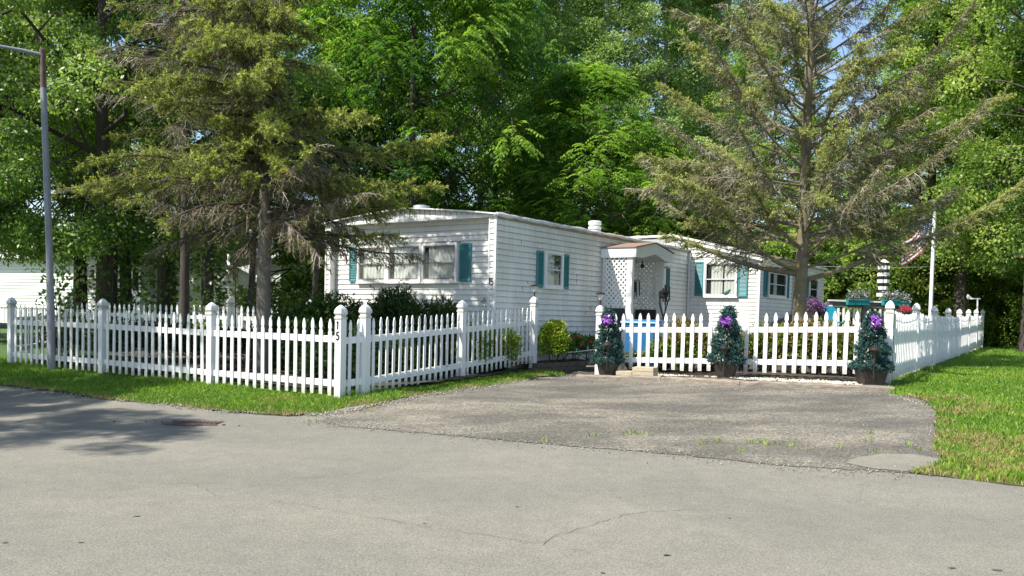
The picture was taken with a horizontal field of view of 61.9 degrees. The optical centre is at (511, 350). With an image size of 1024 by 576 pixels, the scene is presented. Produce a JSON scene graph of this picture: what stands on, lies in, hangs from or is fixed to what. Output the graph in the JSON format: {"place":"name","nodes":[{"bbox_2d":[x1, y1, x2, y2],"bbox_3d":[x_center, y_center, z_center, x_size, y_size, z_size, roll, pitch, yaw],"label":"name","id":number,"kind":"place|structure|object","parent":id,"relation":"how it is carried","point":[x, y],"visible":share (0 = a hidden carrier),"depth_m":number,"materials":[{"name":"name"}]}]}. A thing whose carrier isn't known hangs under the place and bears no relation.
{"place":"outdoors","nodes":[
{"label":"outdoors","id":0,"kind":"place"},
{"bbox_2d":[0,340,566,416],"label":"lawn","id":1,"kind":"structure","parent":0,"point":[3,347],"depth_m":11.82,"materials":[{"name":"plant"}]},
{"bbox_2d":[0,45,55,369],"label":"lamp pole","id":2,"kind":"object","parent":1,"relation":"on","point":[51,360],"visible":0.95,"depth_m":13.94,"materials":[{"name":"metal"}]},
{"bbox_2d":[17,295,72,354],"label":"shrub","id":3,"kind":"object","parent":1,"relation":"on","point":[34,319],"visible":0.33,"depth_m":16.07,"materials":[{"name":"green plant"}]},
{"bbox_2d":[0,241,324,330],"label":"neighbour home","id":4,"kind":"object","parent":1,"relation":"on","point":[20,284],"visible":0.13,"depth_m":34.08,"materials":[{"name":"white"}]},
{"bbox_2d":[6,297,347,397],"bbox_3d":[-5.519,-0.115,13.022,7.910,1.344,0.126,3,3,32],"label":"picket fence","id":5,"kind":"object","parent":1,"relation":"on","point":[212,333],"visible":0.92,"depth_m":12.37,"materials":[{"name":"white plastic"}]},
{"bbox_2d":[33,350,524,388],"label":"yard soil","id":6,"kind":"structure","parent":1,"relation":"on","point":[299,385],"depth_m":14.58,"materials":[{"name":"brown soil"}]},
{"bbox_2d":[34,253,97,364],"bbox_3d":[-7.773,-0.706,14.761,0.918,1.998,0.752,3,3,30],"label":"vine","id":7,"kind":"object","parent":6,"relation":"on","point":[65,285],"visible":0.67,"depth_m":14.70,"materials":[{"name":"green plant"}]},
{"bbox_2d":[33,319,123,357],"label":"shrub","id":8,"kind":"object","parent":6,"relation":"on","point":[80,338],"visible":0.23,"depth_m":16.10,"materials":[{"name":"green plant"}]},
{"bbox_2d":[81,318,185,359],"bbox_3d":[-6.873,-0.185,15.814,2.211,0.861,0.798,1,3,0],"label":"shrub","id":9,"kind":"object","parent":6,"relation":"on","point":[123,337],"visible":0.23,"depth_m":15.68,"materials":[{"name":"green plant"}]},
{"bbox_2d":[51,0,306,350],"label":"spruce tree","id":10,"kind":"object","parent":6,"relation":"on","point":[182,130],"visible":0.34,"depth_m":17.93,"materials":[{"name":"green plant"}]},
{"bbox_2d":[141,322,234,361],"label":"shrub","id":11,"kind":"object","parent":6,"relation":"on","point":[184,339],"visible":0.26,"depth_m":15.47,"materials":[{"name":"green plant"}]},
{"bbox_2d":[182,326,252,363],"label":"shrub","id":12,"kind":"object","parent":6,"relation":"on","point":[243,343],"visible":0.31,"depth_m":15.09,"materials":[{"name":"green plant"}]},
{"bbox_2d":[69,0,453,372],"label":"spruce tree","id":13,"kind":"object","parent":6,"relation":"on","point":[244,158],"visible":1,"depth_m":12.84,"materials":[{"name":"green plant"}]},
{"bbox_2d":[241,289,355,372],"bbox_3d":[-3.447,-0.235,14.172,2.178,1.663,1.610,1,3,0],"label":"juniper bush","id":14,"kind":"object","parent":6,"relation":"on","point":[308,311],"visible":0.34,"depth_m":13.89,"materials":[{"name":"green plant"}]},
{"bbox_2d":[289,320,389,379],"bbox_3d":[-2.484,0.064,12.607,1.604,1.070,1.221,1,3,0],"label":"juniper bush","id":15,"kind":"object","parent":6,"relation":"on","point":[325,361],"visible":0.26,"depth_m":12.34,"materials":[{"name":"green plant"}]},
{"bbox_2d":[316,290,389,326],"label":"juniper bush","id":16,"kind":"object","parent":6,"relation":"on","point":[350,306],"visible":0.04,"depth_m":14.51,"materials":[{"name":"green plant"}]},
{"bbox_2d":[348,281,453,372],"bbox_3d":[-1.813,-0.262,13.899,2.028,1.802,1.228,1,3,0],"label":"juniper bush","id":17,"kind":"object","parent":6,"relation":"on","point":[404,306],"visible":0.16,"depth_m":13.70,"materials":[{"name":"green plant"}]},
{"bbox_2d":[382,326,450,383],"bbox_3d":[-1.529,0.101,12.959,1.140,0.982,1.089,-1,3,-38],"label":"juniper bush","id":18,"kind":"object","parent":6,"relation":"on","point":[415,356],"visible":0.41,"depth_m":12.67,"materials":[{"name":"green plant"}]},
{"bbox_2d":[427,294,475,373],"bbox_3d":[-1.107,-0.186,14.085,1.056,1.585,0.966,1,3,0],"label":"juniper bush","id":19,"kind":"object","parent":6,"relation":"on","point":[452,308],"visible":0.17,"depth_m":13.98,"materials":[{"name":"green plant"}]},
{"bbox_2d":[448,322,494,373],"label":"shrub","id":20,"kind":"object","parent":6,"relation":"on","point":[479,342],"visible":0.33,"depth_m":13.76,"materials":[{"name":"green plant"}]},
{"bbox_2d":[474,323,522,367],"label":"shrub","id":21,"kind":"object","parent":6,"relation":"on","point":[513,341],"visible":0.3,"depth_m":14.40,"materials":[{"name":"green plant"}]},
{"bbox_2d":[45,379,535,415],"bbox_3d":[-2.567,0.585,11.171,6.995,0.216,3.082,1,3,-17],"label":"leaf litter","id":22,"kind":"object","parent":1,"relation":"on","point":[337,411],"visible":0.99,"depth_m":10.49,"materials":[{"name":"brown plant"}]},
{"bbox_2d":[346,297,538,395],"bbox_3d":[-0.825,-0.137,13.138,0.208,1.544,5.057,3,3,30],"label":"picket fence","id":23,"kind":"object","parent":1,"relation":"on","point":[363,339],"visible":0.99,"depth_m":12.46,"materials":[{"name":"white plastic"}]},
{"bbox_2d":[0,323,594,374],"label":"ground","id":24,"kind":"structure","parent":0,"point":[3,331],"depth_m":29.25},
{"bbox_2d":[0,1,117,272],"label":"maple tree","id":25,"kind":"object","parent":24,"relation":"on","point":[35,261],"visible":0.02,"depth_m":29.49,"materials":[{"name":"green plant"}]},
{"bbox_2d":[0,0,156,268],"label":"maple tree","id":26,"kind":"object","parent":24,"relation":"on","point":[13,29],"visible":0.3,"depth_m":20.82,"materials":[{"name":"green plant"}]},
{"bbox_2d":[0,0,196,321],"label":"maple tree","id":27,"kind":"object","parent":24,"relation":"on","point":[83,287],"visible":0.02,"depth_m":29.69,"materials":[{"name":"green plant"}]},
{"bbox_2d":[76,163,145,350],"bbox_3d":[-9.883,-2.305,21.204,1.615,4.689,1.598,2,3,14],"label":"ivy trunk","id":28,"kind":"object","parent":24,"relation":"on","point":[112,280],"visible":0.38,"depth_m":21.02,"materials":[{"name":"green plant"}]},
{"bbox_2d":[93,173,156,347],"bbox_3d":[-9.993,-2.316,22.225,1.568,4.724,1.899,1,3,0],"label":"ivy trunk","id":29,"kind":"object","parent":24,"relation":"on","point":[127,261],"visible":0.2,"depth_m":22.07,"materials":[{"name":"green plant"}]},
{"bbox_2d":[4,0,302,322],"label":"maple tree","id":30,"kind":"object","parent":24,"relation":"on","point":[55,4],"visible":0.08,"depth_m":22.34,"materials":[{"name":"green plant"}]},
{"bbox_2d":[131,168,198,350],"bbox_3d":[-8.286,-2.092,20.383,1.518,4.544,1.904,1,3,0],"label":"ivy trunk","id":31,"kind":"object","parent":24,"relation":"on","point":[163,284],"visible":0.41,"depth_m":20.23,"materials":[{"name":"green plant"}]},
{"bbox_2d":[0,0,344,350],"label":"maple tree","id":32,"kind":"object","parent":24,"relation":"on","point":[27,228],"visible":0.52,"depth_m":19.30,"materials":[{"name":"green plant"}]},
{"bbox_2d":[72,297,311,350],"bbox_3d":[-7.613,-0.582,19.572,7.396,1.304,0.208,2,3,24],"label":"picket fence","id":33,"kind":"object","parent":24,"relation":"on","point":[230,305],"visible":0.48,"depth_m":19.67,"materials":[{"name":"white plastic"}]},
{"bbox_2d":[162,183,247,326],"bbox_3d":[-6.923,-1.852,19.551,1.666,4.099,1.672,2,3,14],"label":"ivy trunk","id":34,"kind":"object","parent":24,"relation":"on","point":[207,281],"visible":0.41,"depth_m":19.44,"materials":[{"name":"green plant"}]},
{"bbox_2d":[247,207,257,327],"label":"tree trunk","id":35,"kind":"object","parent":24,"relation":"on","point":[251,289],"visible":0.24,"depth_m":19.90,"materials":[{"name":"brown plant"}]},
{"bbox_2d":[221,195,380,315],"bbox_3d":[-5.161,-2.440,26.751,6.349,5.347,6.088,3,3,29],"label":"understory tree","id":36,"kind":"object","parent":24,"relation":"on","point":[301,283],"visible":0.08,"depth_m":25.69,"materials":[{"name":"green plant"}]},
{"bbox_2d":[250,0,407,216],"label":"poplar tree","id":37,"kind":"object","parent":24,"relation":"on","point":[369,8],"visible":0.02,"depth_m":38.21,"materials":[{"name":"green plant"}]},
{"bbox_2d":[271,10,468,274],"bbox_3d":[-4.697,-5.746,29.226,7.035,10.948,8.891,2,3,6],"label":"locust tree","id":38,"kind":"object","parent":24,"relation":"on","point":[332,54],"visible":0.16,"depth_m":26.98,"materials":[{"name":"green plant"}]},
{"bbox_2d":[243,0,565,283],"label":"locust tree","id":39,"kind":"object","parent":24,"relation":"on","point":[416,20],"visible":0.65,"depth_m":24.29,"materials":[{"name":"green plant"}]},
{"bbox_2d":[402,0,557,211],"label":"poplar tree","id":40,"kind":"object","parent":24,"relation":"on","point":[472,146],"visible":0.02,"depth_m":36.87,"materials":[{"name":"green plant"}]},
{"bbox_2d":[421,0,599,225],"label":"locust tree","id":41,"kind":"object","parent":24,"relation":"on","point":[498,130],"visible":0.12,"depth_m":29.72,"materials":[{"name":"green plant"}]},
{"bbox_2d":[476,0,605,219],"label":"poplar tree","id":42,"kind":"object","parent":24,"relation":"on","point":[561,24],"visible":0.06,"depth_m":39.36,"materials":[{"name":"green plant"}]},
{"bbox_2d":[528,361,594,373],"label":"retaining wall","id":43,"kind":"structure","parent":24,"relation":"on","point":[570,367],"depth_m":15.73,"materials":[{"name":"concrete"}]},
{"bbox_2d":[509,0,629,214],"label":"poplar tree","id":44,"kind":"object","parent":24,"relation":"on","point":[588,55],"visible":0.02,"depth_m":50.24,"materials":[{"name":"green plant"}]},
{"bbox_2d":[323,205,827,368],"bbox_3d":[2.787,-1.524,21.456,6.271,3.310,14.388,3,3,35],"label":"mobile home","id":45,"kind":"object","parent":24,"relation":"on","point":[486,262],"visible":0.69,"depth_m":16.93,"materials":[{"name":"white"}]},
{"bbox_2d":[355,245,386,283],"bbox_3d":[-2.750,-1.697,16.761,0.820,0.745,0.070,3,3,35],"label":"window","id":46,"kind":"structure","parent":45,"relation":"in","point":[366,274],"depth_m":16.78,"materials":[{"name":"glass"}]},
{"bbox_2d":[385,244,422,283],"bbox_3d":[-2.059,-1.660,16.282,0.900,0.745,0.070,3,3,35],"label":"window","id":47,"kind":"structure","parent":45,"relation":"in","point":[409,274],"depth_m":16.28,"materials":[{"name":"glass"}]},
{"bbox_2d":[421,242,458,283],"bbox_3d":[-1.343,-1.623,15.788,0.880,0.745,0.070,3,3,35],"label":"window","id":48,"kind":"structure","parent":45,"relation":"in","point":[445,255],"depth_m":15.80,"materials":[{"name":"glass"}]},
{"bbox_2d":[542,250,563,289],"bbox_3d":[0.808,-1.553,16.462,0.070,0.725,0.690,3,3,35],"label":"window","id":49,"kind":"structure","parent":45,"relation":"in","point":[553,261],"depth_m":16.47,"materials":[{"name":"glass"}]},
{"bbox_2d":[702,262,737,297],"bbox_3d":[5.214,-1.782,21.356,0.910,0.895,0.070,3,3,35],"label":"window","id":50,"kind":"structure","parent":45,"relation":"in","point":[714,284],"depth_m":21.39,"materials":[{"name":"glass"}]},
{"bbox_2d":[766,272,787,298],"bbox_3d":[6.804,-1.683,21.858,0.070,0.685,1.490,3,3,35],"label":"window","id":51,"kind":"structure","parent":45,"relation":"in","point":[777,283],"depth_m":21.87,"materials":[{"name":"glass"}]},
{"bbox_2d":[491,56,684,236],"bbox_3d":[2.490,-4.684,26.978,6.644,9.169,8.397,0,3,-19],"label":"locust tree","id":52,"kind":"object","parent":24,"relation":"on","point":[564,110],"visible":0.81,"depth_m":26.16,"materials":[{"name":"green plant"}]},
{"bbox_2d":[537,0,693,221],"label":"poplar tree","id":53,"kind":"object","parent":24,"relation":"on","point":[595,14],"visible":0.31,"depth_m":37.57,"materials":[{"name":"green plant"}]},
{"bbox_2d":[576,374,662,380],"bbox_3d":[1.699,0.446,13.571,1.405,0.192,0.165,3,3,27],"label":"timber","id":54,"kind":"object","parent":24,"relation":"on","point":[618,378],"visible":0.72,"depth_m":13.49,"materials":[{"name":"beige wood"}]},
{"bbox_2d":[578,200,684,236],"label":"understory tree","id":55,"kind":"object","parent":24,"relation":"on","point":[658,227],"visible":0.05,"depth_m":32.11,"materials":[{"name":"green plant"}]},
{"bbox_2d":[568,126,716,257],"bbox_3d":[5.147,-4.541,32.527,6.915,8.211,5.472,-1,3,-40],"label":"locust tree","id":56,"kind":"object","parent":24,"relation":"on","point":[688,212],"visible":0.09,"depth_m":31.70,"materials":[{"name":"green plant"}]},
{"bbox_2d":[592,0,726,222],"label":"poplar tree","id":57,"kind":"object","parent":24,"relation":"on","point":[687,74],"visible":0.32,"depth_m":38.75,"materials":[{"name":"green plant"}]},
{"bbox_2d":[661,376,739,385],"bbox_3d":[2.827,0.474,12.739,1.329,0.172,0.166,4,3,43],"label":"timber","id":58,"kind":"object","parent":24,"relation":"on","point":[701,380],"visible":0.71,"depth_m":12.67,"materials":[{"name":"beige wood"}]},
{"bbox_2d":[642,1,762,238],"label":"poplar tree","id":59,"kind":"object","parent":24,"relation":"on","point":[687,85],"depth_m":50.14,"materials":[{"name":"green plant"}]},
{"bbox_2d":[666,0,796,247],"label":"poplar tree","id":60,"kind":"object","parent":24,"relation":"on","point":[719,42],"visible":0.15,"depth_m":40.30,"materials":[{"name":"green plant"}]},
{"bbox_2d":[697,4,848,266],"bbox_3d":[10.159,-6.666,32.939,5.943,12.621,6.882,3,3,26],"label":"ash tree","id":61,"kind":"object","parent":24,"relation":"on","point":[737,67],"visible":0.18,"depth_m":32.27,"materials":[{"name":"green plant"}]},
{"bbox_2d":[746,220,862,335],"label":"understory tree","id":62,"kind":"object","parent":24,"relation":"on","point":[781,251],"visible":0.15,"depth_m":28.93,"materials":[{"name":"green plant"}]},
{"bbox_2d":[767,116,889,282],"bbox_3d":[14.073,-5.393,37.661,6.882,9.760,5.943,2,3,21],"label":"ash tree","id":63,"kind":"object","parent":24,"relation":"on","point":[828,173],"visible":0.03,"depth_m":36.98,"materials":[{"name":"green plant"}]},
{"bbox_2d":[817,237,896,325],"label":"understory tree","id":64,"kind":"object","parent":24,"relation":"on","point":[834,248],"visible":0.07,"depth_m":29.84,"materials":[{"name":"green plant"}]},
{"bbox_2d":[822,229,952,336],"bbox_3d":[12.802,-2.228,30.120,4.683,4.861,4.884,1,3,0],"label":"understory tree","id":65,"kind":"object","parent":24,"relation":"on","point":[853,256],"visible":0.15,"depth_m":29.03,"materials":[{"name":"green plant"}]},
{"bbox_2d":[841,228,987,342],"bbox_3d":[13.728,-2.071,29.376,4.884,4.618,4.683,0,3,-25],"label":"understory tree","id":66,"kind":"object","parent":24,"relation":"on","point":[906,288],"visible":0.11,"depth_m":28.13,"materials":[{"name":"green plant"}]},
{"bbox_2d":[829,0,1023,316],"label":"ash tree","id":67,"kind":"object","parent":24,"relation":"on","point":[960,286],"visible":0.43,"depth_m":25.94,"materials":[{"name":"green plant"}]},
{"bbox_2d":[858,0,997,223],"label":"ash tree","id":68,"kind":"object","parent":24,"relation":"on","point":[898,171],"visible":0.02,"depth_m":35.83,"materials":[{"name":"green plant"}]},
{"bbox_2d":[835,0,1023,313],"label":"ash tree","id":69,"kind":"object","parent":24,"relation":"on","point":[915,52],"visible":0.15,"depth_m":27.75,"materials":[{"name":"green plant"}]},
{"bbox_2d":[912,217,1008,343],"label":"understory tree","id":70,"kind":"object","parent":24,"relation":"on","point":[938,298],"visible":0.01,"depth_m":29.32,"materials":[{"name":"green plant"}]},
{"bbox_2d":[931,0,1023,351],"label":"ash tree","id":71,"kind":"object","parent":24,"relation":"on","point":[1006,40],"visible":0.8,"depth_m":23.79,"materials":[{"name":"green plant"}]},
{"bbox_2d":[970,273,1022,346],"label":"hedge bush","id":72,"kind":"object","parent":24,"relation":"on","point":[982,303],"visible":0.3,"depth_m":28.23,"materials":[{"name":"green plant"}]},
{"bbox_2d":[982,266,1023,347],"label":"hedge bush","id":73,"kind":"object","parent":24,"relation":"on","point":[1009,336],"visible":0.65,"depth_m":27.97,"materials":[{"name":"green plant"}]},
{"bbox_2d":[0,385,1023,575],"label":"road","id":74,"kind":"structure","parent":0,"point":[73,472],"depth_m":5.62,"materials":[{"name":"grey asphalt"}]},
{"bbox_2d":[113,420,239,425],"bbox_3d":[-3.516,0.779,9.213,1.573,0.018,0.393,1,3,-7],"label":"storm drain","id":75,"kind":"object","parent":74,"relation":"on","point":[193,423],"visible":0.99,"depth_m":9.18,"materials":[{"name":"metal"}]},
{"bbox_2d":[294,417,930,478],"bbox_3d":[0.417,0.880,8.098,6.635,0.061,0.910,2,3,24],"label":"grit","id":76,"kind":"object","parent":74,"relation":"on","point":[460,434],"visible":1,"depth_m":7.84,"materials":[{"name":"grey gravel"}]},
{"bbox_2d":[2,0,1023,301],"label":"sky","id":77,"kind":"structure","parent":0,"point":[838,40],"materials":[{"name":"blue"}]},
{"bbox_2d":[511,358,589,363],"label":"flower bed soil","id":78,"kind":"structure","parent":0,"point":[566,360],"depth_m":16.28,"materials":[{"name":"brown soil"}]},
{"bbox_2d":[537,318,571,362],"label":"shrub","id":79,"kind":"object","parent":78,"relation":"on","point":[553,334],"visible":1,"depth_m":15.50,"materials":[{"name":"green plant"}]},
{"bbox_2d":[567,332,588,360],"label":"flower","id":80,"kind":"object","parent":78,"relation":"on","point":[582,340],"visible":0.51,"depth_m":16.56,"materials":[{"name":"green plant"}]},
{"bbox_2d":[321,371,941,472],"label":"driveway","id":81,"kind":"structure","parent":0,"point":[598,393],"depth_m":9.45,"materials":[{"name":"grey asphalt"}]},
{"bbox_2d":[589,308,627,374],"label":"topiary","id":82,"kind":"object","parent":81,"relation":"on","point":[616,357],"visible":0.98,"depth_m":13.99,"materials":[{"name":"green plant"}]},
{"bbox_2d":[304,374,924,453],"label":"weeds","id":83,"kind":"object","parent":81,"relation":"on","point":[758,441],"visible":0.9,"depth_m":8.12,"materials":[{"name":"green plant"}]},
{"bbox_2d":[632,366,657,375],"bbox_3d":[2.134,0.354,13.688,0.347,0.190,0.300,2,3,24],"label":"paver stack","id":84,"kind":"object","parent":81,"relation":"on","point":[643,370],"visible":0.71,"depth_m":13.57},
{"bbox_2d":[368,377,940,443],"bbox_3d":[2.032,0.624,11.123,6.516,0.249,4.683,2,3,23],"label":"grit","id":85,"kind":"object","parent":81,"relation":"on","point":[904,398],"visible":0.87,"depth_m":11.25,"materials":[{"name":"grey gravel"}]},
{"bbox_2d":[369,394,980,470],"bbox_3d":[1.736,0.761,9.359,8.589,0.262,4.830,3,3,34],"label":"grit","id":86,"kind":"object","parent":81,"relation":"on","point":[695,424],"visible":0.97,"depth_m":9.27,"materials":[{"name":"grey gravel"}]},
{"bbox_2d":[740,380,893,391],"bbox_3d":[4.209,0.518,11.866,2.008,0.156,0.166,2,3,17],"label":"timber","id":87,"kind":"object","parent":81,"relation":"on","point":[815,385],"visible":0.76,"depth_m":11.80,"materials":[{"name":"beige wood"}]},
{"bbox_2d":[846,453,938,470],"bbox_3d":[3.288,0.945,7.336,0.801,0.046,0.559,0,3,-33],"label":"asphalt patch","id":88,"kind":"object","parent":81,"relation":"on","point":[891,461],"visible":0.85,"depth_m":7.33,"materials":[{"name":"grey asphalt"}]},
{"bbox_2d":[571,348,969,386],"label":"garden soil","id":89,"kind":"structure","parent":0,"point":[829,376],"depth_m":13.91,"materials":[{"name":"brown soil"}]},
{"bbox_2d":[620,319,662,368],"bbox_3d":[2.332,-0.103,15.368,0.636,0.927,0.726,2,3,20],"label":"recycling bin","id":90,"kind":"object","parent":89,"relation":"on","point":[635,334],"visible":0.29,"depth_m":15.10,"materials":[{"name":"blue plastic"}]},
{"bbox_2d":[641,335,685,371],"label":"perennial","id":91,"kind":"object","parent":89,"relation":"on","point":[669,349],"visible":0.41,"depth_m":14.51,"materials":[{"name":"green plant"}]},
{"bbox_2d":[668,316,706,371],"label":"perennial","id":92,"kind":"object","parent":89,"relation":"on","point":[678,334],"visible":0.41,"depth_m":14.49,"materials":[{"name":"green plant"}]},
{"bbox_2d":[705,305,747,376],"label":"topiary","id":93,"kind":"object","parent":89,"relation":"on","point":[734,356],"visible":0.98,"depth_m":13.06,"materials":[{"name":"green plant"}]},
{"bbox_2d":[595,301,894,384],"bbox_3d":[3.482,-0.101,13.466,4.635,1.446,0.126,3,3,28],"label":"picket fence","id":94,"kind":"object","parent":89,"relation":"on","point":[824,362],"visible":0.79,"depth_m":13.25,"materials":[{"name":"white plastic"}]},
{"bbox_2d":[740,321,792,371],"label":"perennial","id":95,"kind":"object","parent":89,"relation":"on","point":[760,344],"visible":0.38,"depth_m":14.22,"materials":[{"name":"green plant"}]},
{"bbox_2d":[767,318,817,373],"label":"perennial","id":96,"kind":"object","parent":89,"relation":"on","point":[790,342],"visible":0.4,"depth_m":14.01,"materials":[{"name":"green plant"}]},
{"bbox_2d":[797,315,842,374],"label":"perennial","id":97,"kind":"object","parent":89,"relation":"on","point":[820,350],"visible":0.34,"depth_m":13.94,"materials":[{"name":"green plant"}]},
{"bbox_2d":[620,0,1023,365],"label":"spruce tree","id":98,"kind":"object","parent":89,"relation":"on","point":[740,178],"visible":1,"depth_m":15.50,"materials":[{"name":"green plant"}]},
{"bbox_2d":[817,320,859,376],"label":"perennial","id":99,"kind":"object","parent":89,"relation":"on","point":[840,343],"visible":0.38,"depth_m":13.72,"materials":[{"name":"green plant"}]},
{"bbox_2d":[818,299,902,329],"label":"deck","id":100,"kind":"structure","parent":89,"relation":"on","point":[873,304],"depth_m":21.94,"materials":[{"name":"grey wood"}]},
{"bbox_2d":[845,287,871,304],"bbox_3d":[8.837,-1.408,21.818,0.630,0.471,0.511,1,3,0],"label":"flower box","id":101,"kind":"object","parent":100,"relation":"on","point":[863,300],"visible":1,"depth_m":21.74,"materials":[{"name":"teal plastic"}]},
{"bbox_2d":[876,258,889,316],"bbox_3d":[9.791,-1.393,22.551,0.311,2.172,0.311,1,3,0],"label":"umbrella","id":102,"kind":"object","parent":100,"relation":"on","point":[883,281],"visible":0.73,"depth_m":22.45,"materials":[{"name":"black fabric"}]},
{"bbox_2d":[928,199,937,315],"bbox_3d":[10.738,-1.890,21.828,0.260,3.939,0.253,1,3,0],"label":"flag pole","id":103,"kind":"object","parent":89,"relation":"on","point":[931,280],"visible":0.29,"depth_m":21.79,"materials":[{"name":"white metal"}]},
{"bbox_2d":[901,219,930,267],"bbox_3d":[10.323,-2.760,21.792,0.770,1.287,0.149,1,3,0],"label":"flag","id":104,"kind":"object","parent":103,"relation":"attached to","point":[903,262],"visible":0.33,"depth_m":21.82,"materials":[{"name":"red fabric"}]},
{"bbox_2d":[658,373,884,385],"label":"gravel","id":105,"kind":"structure","parent":0,"point":[797,380],"depth_m":12.72,"materials":[{"name":"white gravel"}]},
{"bbox_2d":[847,309,895,385],"bbox_3d":[5.139,-0.058,12.181,0.683,1.079,0.692,1,3,0],"label":"topiary","id":106,"kind":"object","parent":105,"relation":"on","point":[874,330],"visible":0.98,"depth_m":12.05,"materials":[{"name":"green plant"}]},
{"bbox_2d":[884,344,1023,486],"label":"side lawn","id":107,"kind":"structure","parent":0,"point":[950,476],"depth_m":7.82,"materials":[{"name":"plant"}]},
{"bbox_2d":[892,303,984,378],"bbox_3d":[10.292,-0.381,19.890,0.126,1.469,17.684,3,3,32],"label":"picket fence","id":108,"kind":"object","parent":107,"relation":"on","point":[923,340],"visible":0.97,"depth_m":16.20,"materials":[{"name":"white plastic"}]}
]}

